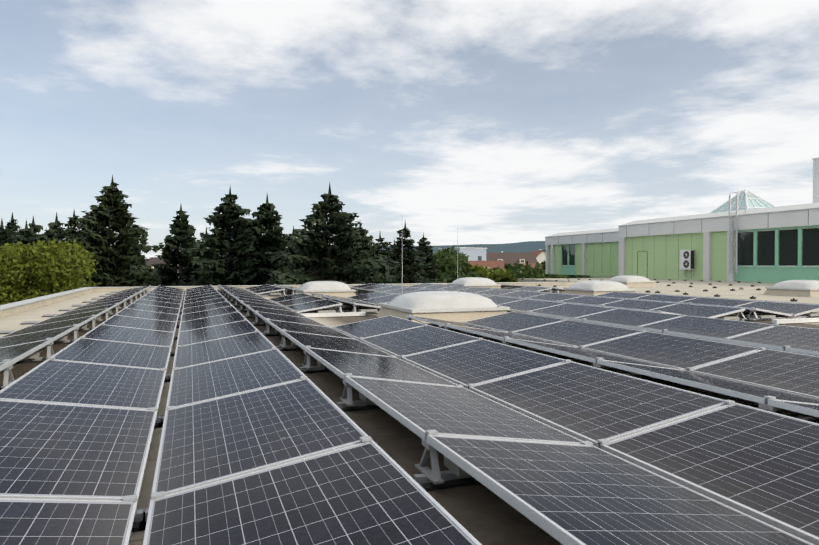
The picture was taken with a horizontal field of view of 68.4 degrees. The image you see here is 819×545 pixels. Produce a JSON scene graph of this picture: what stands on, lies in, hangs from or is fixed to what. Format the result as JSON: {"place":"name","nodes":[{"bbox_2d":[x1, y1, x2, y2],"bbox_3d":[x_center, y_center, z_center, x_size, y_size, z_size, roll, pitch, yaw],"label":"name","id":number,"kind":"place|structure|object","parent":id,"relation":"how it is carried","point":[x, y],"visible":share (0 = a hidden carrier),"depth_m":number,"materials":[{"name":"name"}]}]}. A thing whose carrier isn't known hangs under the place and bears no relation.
{"place":"outdoors","nodes":[
{"label":"outdoors","id":0,"kind":"place"},
{"bbox_2d":[0,282,576,317],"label":"roof parapet","id":1,"kind":"structure","parent":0,"point":[9,309],"depth_m":21.25,"materials":[{"name":"concrete"}]},
{"bbox_2d":[220,241,545,257],"bbox_3d":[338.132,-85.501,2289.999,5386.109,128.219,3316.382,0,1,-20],"label":"distant hill","id":2,"kind":"structure","parent":0,"point":[528,246],"depth_m":1907.28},
{"bbox_2d":[0,278,818,544],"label":"roof deck","id":3,"kind":"structure","parent":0,"point":[482,514],"depth_m":4.46,"materials":[{"name":"concrete"}]},
{"bbox_2d":[295,281,355,297],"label":"skylight dome","id":4,"kind":"structure","parent":3,"relation":"on","point":[336,288],"depth_m":19.37,"materials":[{"name":"plastic"}]},
{"bbox_2d":[301,312,370,316],"bbox_3d":[-1.605,0.886,12.600,1.600,0.081,0.200,0,1,-20],"label":"cable duct","id":5,"kind":"object","parent":3,"relation":"on","point":[335,314],"visible":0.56,"depth_m":12.56,"materials":[{"name":"white"}]},
{"bbox_2d":[0,283,818,531],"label":"pv mounting frames","id":6,"kind":"structure","parent":3,"relation":"on","point":[436,478],"depth_m":5.68,"materials":[{"name":"metal"}]},
{"bbox_2d":[0,339,51,364],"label":"solar panel","id":7,"kind":"object","parent":6,"relation":"on","point":[15,353],"visible":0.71,"depth_m":6.09,"materials":[{"name":"black glass"}]},
{"bbox_2d":[0,325,77,347],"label":"solar panel","id":8,"kind":"object","parent":6,"relation":"on","point":[55,334],"visible":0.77,"depth_m":7.51,"materials":[{"name":"black glass"}]},
{"bbox_2d":[1,315,95,337],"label":"solar panel","id":9,"kind":"object","parent":6,"relation":"on","point":[59,324],"visible":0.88,"depth_m":8.96,"materials":[{"name":"black glass"}]},
{"bbox_2d":[0,498,136,544],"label":"solar panel","id":10,"kind":"object","parent":6,"relation":"on","point":[24,521],"visible":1,"depth_m":2.25,"materials":[{"name":"blue glass"}]},
{"bbox_2d":[32,309,108,325],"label":"solar panel","id":11,"kind":"object","parent":6,"relation":"on","point":[97,313],"visible":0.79,"depth_m":10.54,"materials":[{"name":"black glass"}]},
{"bbox_2d":[0,399,157,507],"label":"solar panel","id":12,"kind":"object","parent":6,"relation":"on","point":[63,451],"visible":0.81,"depth_m":3.05,"materials":[{"name":"blue glass"}]},
{"bbox_2d":[0,359,165,411],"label":"solar panel","id":13,"kind":"object","parent":6,"relation":"on","point":[70,382],"visible":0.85,"depth_m":4.54,"materials":[{"name":"blue glass"}]},
{"bbox_2d":[54,303,117,316],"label":"solar panel","id":14,"kind":"object","parent":6,"relation":"on","point":[110,306],"visible":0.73,"depth_m":12.14,"materials":[{"name":"black glass"}]},
{"bbox_2d":[51,338,171,370],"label":"solar panel","id":15,"kind":"object","parent":6,"relation":"on","point":[95,351],"visible":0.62,"depth_m":6.16,"materials":[{"name":"blue glass"}]},
{"bbox_2d":[83,324,174,348],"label":"solar panel","id":16,"kind":"object","parent":6,"relation":"on","point":[130,335],"visible":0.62,"depth_m":7.77,"materials":[{"name":"blue glass"}]},
{"bbox_2d":[103,315,176,331],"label":"solar panel","id":17,"kind":"object","parent":6,"relation":"on","point":[140,323],"visible":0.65,"depth_m":9.37,"materials":[{"name":"blue glass"}]},
{"bbox_2d":[116,308,178,321],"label":"solar panel","id":18,"kind":"object","parent":6,"relation":"on","point":[148,314],"visible":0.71,"depth_m":10.96,"materials":[{"name":"blue glass"}]},
{"bbox_2d":[127,303,179,314],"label":"solar panel","id":19,"kind":"object","parent":6,"relation":"on","point":[153,308],"visible":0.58,"depth_m":12.54,"materials":[{"name":"blue glass"}]},
{"bbox_2d":[134,299,180,307],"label":"solar panel","id":20,"kind":"object","parent":6,"relation":"on","point":[156,303],"visible":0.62,"depth_m":14.14,"materials":[{"name":"blue glass"}]},
{"bbox_2d":[183,297,225,307],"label":"solar panel","id":21,"kind":"object","parent":6,"relation":"on","point":[201,303],"visible":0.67,"depth_m":14.48,"materials":[{"name":"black glass"}]},
{"bbox_2d":[182,301,231,313],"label":"solar panel","id":22,"kind":"object","parent":6,"relation":"on","point":[205,307],"visible":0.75,"depth_m":12.89,"materials":[{"name":"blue glass"}]},
{"bbox_2d":[180,306,237,321],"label":"solar panel","id":23,"kind":"object","parent":6,"relation":"on","point":[208,313],"visible":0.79,"depth_m":11.31,"materials":[{"name":"blue glass"}]},
{"bbox_2d":[179,312,245,330],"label":"solar panel","id":24,"kind":"object","parent":6,"relation":"on","point":[210,321],"visible":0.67,"depth_m":9.72,"materials":[{"name":"blue glass"}]},
{"bbox_2d":[176,320,257,346],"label":"solar panel","id":25,"kind":"object","parent":6,"relation":"on","point":[188,337],"visible":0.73,"depth_m":8.12,"materials":[{"name":"blue glass"}]},
{"bbox_2d":[172,331,274,369],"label":"solar panel","id":26,"kind":"object","parent":6,"relation":"on","point":[218,349],"visible":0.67,"depth_m":6.53,"materials":[{"name":"blue glass"}]},
{"bbox_2d":[166,349,305,407],"bbox_3d":[-1.494,0.867,5.082,0.990,0.038,1.650,-10,4,-20],"label":"solar panel","id":27,"kind":"object","parent":6,"relation":"on","point":[193,384],"visible":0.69,"depth_m":4.91,"materials":[{"name":"blue glass"}]},
{"bbox_2d":[151,378,367,498],"bbox_3d":[-0.922,0.887,3.511,0.990,0.038,1.650,-10,4,-20],"label":"solar panel","id":28,"kind":"object","parent":6,"relation":"on","point":[214,440],"visible":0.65,"depth_m":3.25,"materials":[{"name":"blue glass"}]},
{"bbox_2d":[240,301,294,311],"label":"solar panel","id":29,"kind":"object","parent":6,"relation":"on","point":[244,303],"visible":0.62,"depth_m":13.32,"materials":[{"name":"black glass"}]},
{"bbox_2d":[247,305,305,317],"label":"solar panel","id":30,"kind":"object","parent":6,"relation":"on","point":[273,311],"visible":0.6,"depth_m":11.75,"materials":[{"name":"black glass"}]},
{"bbox_2d":[255,311,325,325],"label":"solar panel","id":31,"kind":"object","parent":6,"relation":"on","point":[285,318],"visible":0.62,"depth_m":10.15,"materials":[{"name":"black glass"}]},
{"bbox_2d":[276,296,323,306],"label":"solar panel","id":32,"kind":"object","parent":6,"relation":"on","point":[298,301],"visible":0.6,"depth_m":15.24,"materials":[{"name":"blue glass"}]},
{"bbox_2d":[266,319,352,338],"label":"solar panel","id":33,"kind":"object","parent":6,"relation":"on","point":[279,326],"visible":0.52,"depth_m":8.55,"materials":[{"name":"black glass"}]},
{"bbox_2d":[143,440,481,544],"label":"solar panel","id":34,"kind":"object","parent":6,"relation":"on","point":[372,492],"visible":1,"depth_m":2.25,"materials":[{"name":"black glass"}]},
{"bbox_2d":[285,299,341,312],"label":"solar panel","id":35,"kind":"object","parent":6,"relation":"on","point":[314,305],"visible":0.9,"depth_m":13.49,"materials":[{"name":"blue glass"}]},
{"bbox_2d":[281,330,391,356],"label":"solar panel","id":36,"kind":"object","parent":6,"relation":"on","point":[301,340],"visible":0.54,"depth_m":6.96,"materials":[{"name":"black glass"}]},
{"bbox_2d":[345,292,391,300],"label":"solar panel","id":37,"kind":"object","parent":6,"relation":"on","point":[367,296],"visible":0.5,"depth_m":17.60,"materials":[{"name":"blue glass"}]},
{"bbox_2d":[332,316,424,340],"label":"solar panel","id":38,"kind":"object","parent":6,"relation":"on","point":[375,326],"visible":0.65,"depth_m":8.90,"materials":[{"name":"blue glass"}]},
{"bbox_2d":[360,294,398,303],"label":"solar panel","id":39,"kind":"object","parent":6,"relation":"on","point":[384,299],"visible":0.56,"depth_m":16.20,"materials":[{"name":"blue glass"}]},
{"bbox_2d":[305,347,456,385],"bbox_3d":[-0.318,0.861,5.511,0.990,0.038,1.650,9,-2,-20],"label":"solar panel","id":40,"kind":"object","parent":6,"relation":"on","point":[340,364],"visible":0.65,"depth_m":5.35,"materials":[{"name":"black glass"}]},
{"bbox_2d":[360,325,479,358],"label":"solar panel","id":41,"kind":"object","parent":6,"relation":"on","point":[411,341],"visible":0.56,"depth_m":7.31,"materials":[{"name":"blue glass"}]},
{"bbox_2d":[406,315,502,331],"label":"solar panel","id":42,"kind":"object","parent":6,"relation":"on","point":[436,321],"visible":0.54,"depth_m":9.33,"materials":[{"name":"blue glass"}]},
{"bbox_2d":[344,376,581,443],"bbox_3d":[0.254,0.882,3.940,0.990,0.038,1.650,9,-2,-20],"label":"solar panel","id":43,"kind":"object","parent":6,"relation":"on","point":[419,409],"visible":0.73,"depth_m":3.70,"materials":[{"name":"blue glass"}]},
{"bbox_2d":[401,339,564,389],"bbox_3d":[0.653,0.857,5.864,0.990,0.039,1.650,-10,4,-20],"label":"solar panel","id":44,"kind":"object","parent":6,"relation":"on","point":[476,362],"visible":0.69,"depth_m":5.70,"materials":[{"name":"blue glass"}]},
{"bbox_2d":[487,296,523,304],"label":"solar panel","id":45,"kind":"object","parent":6,"relation":"on","point":[497,300],"visible":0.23,"depth_m":15.08,"materials":[{"name":"blue glass"}]},
{"bbox_2d":[446,324,571,346],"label":"solar panel","id":46,"kind":"object","parent":6,"relation":"on","point":[498,335],"visible":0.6,"depth_m":7.74,"materials":[{"name":"glass"}]},
{"bbox_2d":[462,312,563,332],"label":"solar panel","id":47,"kind":"object","parent":6,"relation":"on","point":[512,321],"visible":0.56,"depth_m":9.70,"materials":[{"name":"blue glass"}]},
{"bbox_2d":[501,291,546,297],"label":"solar panel","id":48,"kind":"object","parent":6,"relation":"on","point":[524,294],"visible":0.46,"depth_m":18.41,"materials":[{"name":"blue glass"}]},
{"bbox_2d":[498,299,564,312],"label":"solar panel","id":49,"kind":"object","parent":6,"relation":"on","point":[524,306],"visible":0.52,"depth_m":13.55,"materials":[{"name":"blue glass"}]},
{"bbox_2d":[527,293,580,300],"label":"solar panel","id":50,"kind":"object","parent":6,"relation":"on","point":[554,296],"visible":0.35,"depth_m":16.84,"materials":[{"name":"blue glass"}]},
{"bbox_2d":[528,303,613,317],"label":"solar panel","id":51,"kind":"object","parent":6,"relation":"on","point":[570,310],"visible":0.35,"depth_m":12.07,"materials":[{"name":"blue glass"}]},
{"bbox_2d":[511,320,642,347],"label":"solar panel","id":52,"kind":"object","parent":6,"relation":"on","point":[571,333],"visible":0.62,"depth_m":8.10,"materials":[{"name":"blue glass"}]},
{"bbox_2d":[504,338,675,368],"bbox_3d":[1.829,0.851,6.293,0.990,0.038,1.650,9,-2,-20],"label":"solar panel","id":53,"kind":"object","parent":6,"relation":"on","point":[582,354],"visible":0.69,"depth_m":6.13,"materials":[{"name":"glass"}]},
{"bbox_2d":[562,296,624,304],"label":"solar panel","id":54,"kind":"object","parent":6,"relation":"on","point":[593,300],"visible":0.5,"depth_m":15.24,"materials":[{"name":"blue glass"}]},
{"bbox_2d":[469,361,726,448],"bbox_3d":[1.225,0.877,4.293,0.990,0.039,1.650,-10,4,-20],"label":"solar panel","id":55,"kind":"object","parent":6,"relation":"on","point":[583,402],"visible":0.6,"depth_m":4.07,"materials":[{"name":"blue glass"}]},
{"bbox_2d":[426,434,813,544],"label":"solar panel","id":56,"kind":"object","parent":6,"relation":"on","point":[570,494],"visible":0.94,"depth_m":2.35,"materials":[{"name":"black glass"}]},
{"bbox_2d":[596,292,651,298],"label":"solar panel","id":57,"kind":"object","parent":6,"relation":"on","point":[623,295],"visible":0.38,"depth_m":17.63,"materials":[{"name":"blue glass"}]},
{"bbox_2d":[577,309,681,326],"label":"solar panel","id":58,"kind":"object","parent":6,"relation":"on","point":[636,318],"visible":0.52,"depth_m":10.48,"materials":[{"name":"blue glass"}]},
{"bbox_2d":[602,299,677,309],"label":"solar panel","id":59,"kind":"object","parent":6,"relation":"on","point":[639,304],"visible":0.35,"depth_m":13.66,"materials":[{"name":"blue glass"}]},
{"bbox_2d":[583,319,711,340],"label":"solar panel","id":60,"kind":"object","parent":6,"relation":"on","point":[627,326],"visible":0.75,"depth_m":8.39,"materials":[{"name":"silver glass"}]},
{"bbox_2d":[633,294,698,301],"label":"solar panel","id":61,"kind":"object","parent":6,"relation":"on","point":[670,298],"visible":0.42,"depth_m":16.03,"materials":[{"name":"blue glass"}]},
{"bbox_2d":[580,331,760,370],"bbox_3d":[2.801,0.846,6.646,0.990,0.039,1.650,-10,4,-20],"label":"solar panel","id":62,"kind":"object","parent":6,"relation":"on","point":[672,351],"visible":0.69,"depth_m":6.50,"materials":[{"name":"blue glass"}]},
{"bbox_2d":[652,303,744,317],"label":"solar panel","id":63,"kind":"object","parent":6,"relation":"on","point":[706,311],"visible":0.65,"depth_m":11.95,"materials":[{"name":"blue glass"}]},
{"bbox_2d":[597,359,818,404],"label":"solar panel","id":64,"kind":"object","parent":6,"relation":"on","point":[749,392],"visible":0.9,"depth_m":4.54,"materials":[{"name":"silver glass"}]},
{"bbox_2d":[640,315,775,338],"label":"solar panel","id":65,"kind":"object","parent":6,"relation":"on","point":[711,327],"visible":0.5,"depth_m":8.89,"materials":[{"name":"blue glass"}]},
{"bbox_2d":[600,403,818,544],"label":"solar panel","id":66,"kind":"object","parent":6,"relation":"on","point":[760,464],"visible":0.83,"depth_m":2.92,"materials":[{"name":"black glass"}]},
{"bbox_2d":[681,297,755,305],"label":"solar panel","id":67,"kind":"object","parent":6,"relation":"on","point":[717,301],"visible":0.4,"depth_m":14.47,"materials":[{"name":"blue glass"}]},
{"bbox_2d":[663,330,814,355],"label":"solar panel","id":68,"kind":"object","parent":6,"relation":"on","point":[729,341],"visible":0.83,"depth_m":6.82,"materials":[{"name":"silver glass"}]},
{"bbox_2d":[689,303,792,315],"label":"solar panel","id":69,"kind":"object","parent":6,"relation":"on","point":[758,311],"visible":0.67,"depth_m":12.14,"materials":[{"name":"silver glass"}]},
{"bbox_2d":[688,349,818,398],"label":"solar panel","id":70,"kind":"object","parent":6,"relation":"on","point":[793,373],"visible":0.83,"depth_m":5.34,"materials":[{"name":"blue glass"}]},
{"bbox_2d":[728,325,818,351],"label":"solar panel","id":71,"kind":"object","parent":6,"relation":"on","point":[802,338],"visible":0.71,"depth_m":7.73,"materials":[{"name":"blue glass"}]},
{"bbox_2d":[735,301,818,315],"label":"solar panel","id":72,"kind":"object","parent":6,"relation":"on","point":[795,309],"visible":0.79,"depth_m":12.75,"materials":[{"name":"blue glass"}]},
{"bbox_2d":[767,399,818,416],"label":"solar panel","id":73,"kind":"object","parent":6,"relation":"on","point":[807,409],"visible":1,"depth_m":3.64,"materials":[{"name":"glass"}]},
{"bbox_2d":[376,291,509,322],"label":"skylight dome","id":74,"kind":"structure","parent":3,"relation":"on","point":[455,306],"depth_m":11.35,"materials":[{"name":"plastic"}]},
{"bbox_2d":[447,277,500,287],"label":"skylight dome","id":75,"kind":"structure","parent":3,"relation":"on","point":[477,282],"depth_m":24.81,"materials":[{"name":"plastic"}]},
{"bbox_2d":[563,280,635,295],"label":"skylight dome","id":76,"kind":"structure","parent":3,"relation":"on","point":[595,287],"depth_m":20.04,"materials":[{"name":"plastic"}]},
{"bbox_2d":[609,275,655,286],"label":"skylight dome","id":77,"kind":"structure","parent":3,"relation":"on","point":[633,281],"depth_m":29.48,"materials":[{"name":"plastic"}]},
{"bbox_2d":[763,280,818,296],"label":"skylight dome","id":78,"kind":"structure","parent":3,"relation":"on","point":[804,288],"depth_m":20.90,"materials":[{"name":"plastic"}]},
{"bbox_2d":[765,318,818,324],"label":"cable duct","id":79,"kind":"object","parent":3,"relation":"on","point":[785,321],"visible":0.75,"depth_m":11.14,"materials":[{"name":"white"}]},
{"bbox_2d":[0,0,818,258],"label":"sky","id":80,"kind":"structure","parent":0,"point":[474,121],"materials":[{"name":"blue"}]},
{"bbox_2d":[438,247,486,260],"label":"building","id":81,"kind":"structure","parent":0,"point":[476,254],"depth_m":145.88,"materials":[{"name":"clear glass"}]},
{"bbox_2d":[468,259,503,269],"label":"red house","id":82,"kind":"structure","parent":0,"point":[492,264],"depth_m":123.29,"materials":[{"name":"paint"}]},
{"bbox_2d":[486,251,536,265],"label":"red house","id":83,"kind":"structure","parent":0,"point":[512,258],"depth_m":167.54,"materials":[{"name":"brown tile"}]},
{"bbox_2d":[588,275,614,277],"bbox_3d":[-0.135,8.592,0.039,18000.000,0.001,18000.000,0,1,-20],"label":"ground","id":84,"kind":"structure","parent":0,"point":[594,276],"depth_m":435.63,"materials":[{"name":"green plant"}]},
{"bbox_2d":[0,219,17,248],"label":"conifer","id":85,"kind":"object","parent":84,"relation":"on","point":[6,235],"visible":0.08,"depth_m":52.63,"materials":[{"name":"green plant"}]},
{"bbox_2d":[0,257,30,304],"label":"bush","id":86,"kind":"object","parent":84,"relation":"on","point":[3,272],"visible":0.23,"depth_m":35.09,"materials":[{"name":"green plant"}]},
{"bbox_2d":[3,220,38,268],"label":"conifer","id":87,"kind":"object","parent":84,"relation":"on","point":[27,235],"visible":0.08,"depth_m":50.56,"materials":[{"name":"green plant"}]},
{"bbox_2d":[33,224,61,265],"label":"conifer","id":88,"kind":"object","parent":84,"relation":"on","point":[50,233],"visible":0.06,"depth_m":48.39,"materials":[{"name":"green plant"}]},
{"bbox_2d":[0,238,100,304],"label":"bush","id":89,"kind":"object","parent":84,"relation":"on","point":[40,270],"visible":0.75,"depth_m":35.03,"materials":[{"name":"green plant"}]},
{"bbox_2d":[48,212,75,268],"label":"conifer","id":90,"kind":"object","parent":84,"relation":"on","point":[61,234],"visible":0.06,"depth_m":63.02,"materials":[{"name":"green plant"}]},
{"bbox_2d":[64,210,83,260],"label":"conifer","id":91,"kind":"object","parent":84,"relation":"on","point":[74,223],"visible":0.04,"depth_m":64.68,"materials":[{"name":"green plant"}]},
{"bbox_2d":[50,174,172,292],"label":"conifer","id":92,"kind":"object","parent":84,"relation":"on","point":[110,211],"visible":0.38,"depth_m":45.89,"materials":[{"name":"green plant"}]},
{"bbox_2d":[148,205,207,285],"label":"conifer","id":93,"kind":"object","parent":84,"relation":"on","point":[175,256],"visible":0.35,"depth_m":51.88,"materials":[{"name":"green plant"}]},
{"bbox_2d":[187,187,273,285],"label":"conifer","id":94,"kind":"object","parent":84,"relation":"on","point":[229,221],"visible":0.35,"depth_m":45.42,"materials":[{"name":"green plant"}]},
{"bbox_2d":[221,194,306,284],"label":"conifer","id":95,"kind":"object","parent":84,"relation":"on","point":[272,239],"visible":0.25,"depth_m":46.74,"materials":[{"name":"green plant"}]},
{"bbox_2d":[265,183,399,284],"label":"conifer","id":96,"kind":"object","parent":84,"relation":"on","point":[315,248],"visible":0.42,"depth_m":40.47,"materials":[{"name":"green plant"}]},
{"bbox_2d":[334,222,396,283],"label":"conifer","id":97,"kind":"object","parent":84,"relation":"on","point":[367,245],"visible":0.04,"depth_m":54.62,"materials":[{"name":"green plant"}]},
{"bbox_2d":[373,233,404,283],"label":"conifer","id":98,"kind":"object","parent":84,"relation":"on","point":[378,250],"visible":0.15,"depth_m":61.91,"materials":[{"name":"green plant"}]},
{"bbox_2d":[385,222,442,283],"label":"conifer","id":99,"kind":"object","parent":84,"relation":"on","point":[414,270],"visible":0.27,"depth_m":63.34,"materials":[{"name":"green plant"}]},
{"bbox_2d":[405,232,443,281],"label":"conifer","id":100,"kind":"object","parent":84,"relation":"on","point":[425,247],"visible":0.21,"depth_m":69.43,"materials":[{"name":"green plant"}]},
{"bbox_2d":[405,245,472,283],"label":"broadleaf tree","id":101,"kind":"object","parent":84,"relation":"on","point":[447,257],"visible":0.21,"depth_m":72.65,"materials":[{"name":"green plant"}]},
{"bbox_2d":[422,264,482,282],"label":"bush","id":102,"kind":"object","parent":84,"relation":"on","point":[448,276],"visible":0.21,"depth_m":68.44,"materials":[{"name":"green plant"}]},
{"bbox_2d":[466,267,521,281],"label":"bush","id":103,"kind":"object","parent":84,"relation":"on","point":[498,274],"visible":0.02,"depth_m":74.34,"materials":[{"name":"green plant"}]},
{"bbox_2d":[486,260,541,281],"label":"bush","id":104,"kind":"object","parent":84,"relation":"on","point":[518,268],"visible":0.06,"depth_m":79.48,"materials":[{"name":"green plant"}]},
{"bbox_2d":[545,203,818,282],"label":"building","id":105,"kind":"structure","parent":0,"point":[778,244],"depth_m":40.67,"materials":[{"name":"paint"}]},
{"bbox_2d":[680,250,693,276],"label":"air conditioner unit","id":106,"kind":"object","parent":105,"relation":"on","point":[686,259],"visible":1,"depth_m":41.81,"materials":[{"name":"white"}]},
{"bbox_2d":[728,190,745,272],"bbox_3d":[20.888,-2.576,38.412,0.760,5.230,0.640,0,1,-20],"label":"roof access ladder","id":107,"kind":"object","parent":105,"relation":"on","point":[736,217],"visible":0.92,"depth_m":38.22,"materials":[{"name":"silver metal"}]},
{"bbox_2d":[710,189,774,212],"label":"glass pyramid skylight","id":108,"kind":"object","parent":105,"relation":"on","point":[753,201],"visible":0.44,"depth_m":45.91,"materials":[{"name":"teal"}]},
{"bbox_2d":[812,157,818,202],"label":"chimney stack","id":109,"kind":"object","parent":105,"relation":"on","point":[815,180],"visible":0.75,"depth_m":45.61,"materials":[{"name":"metal"}]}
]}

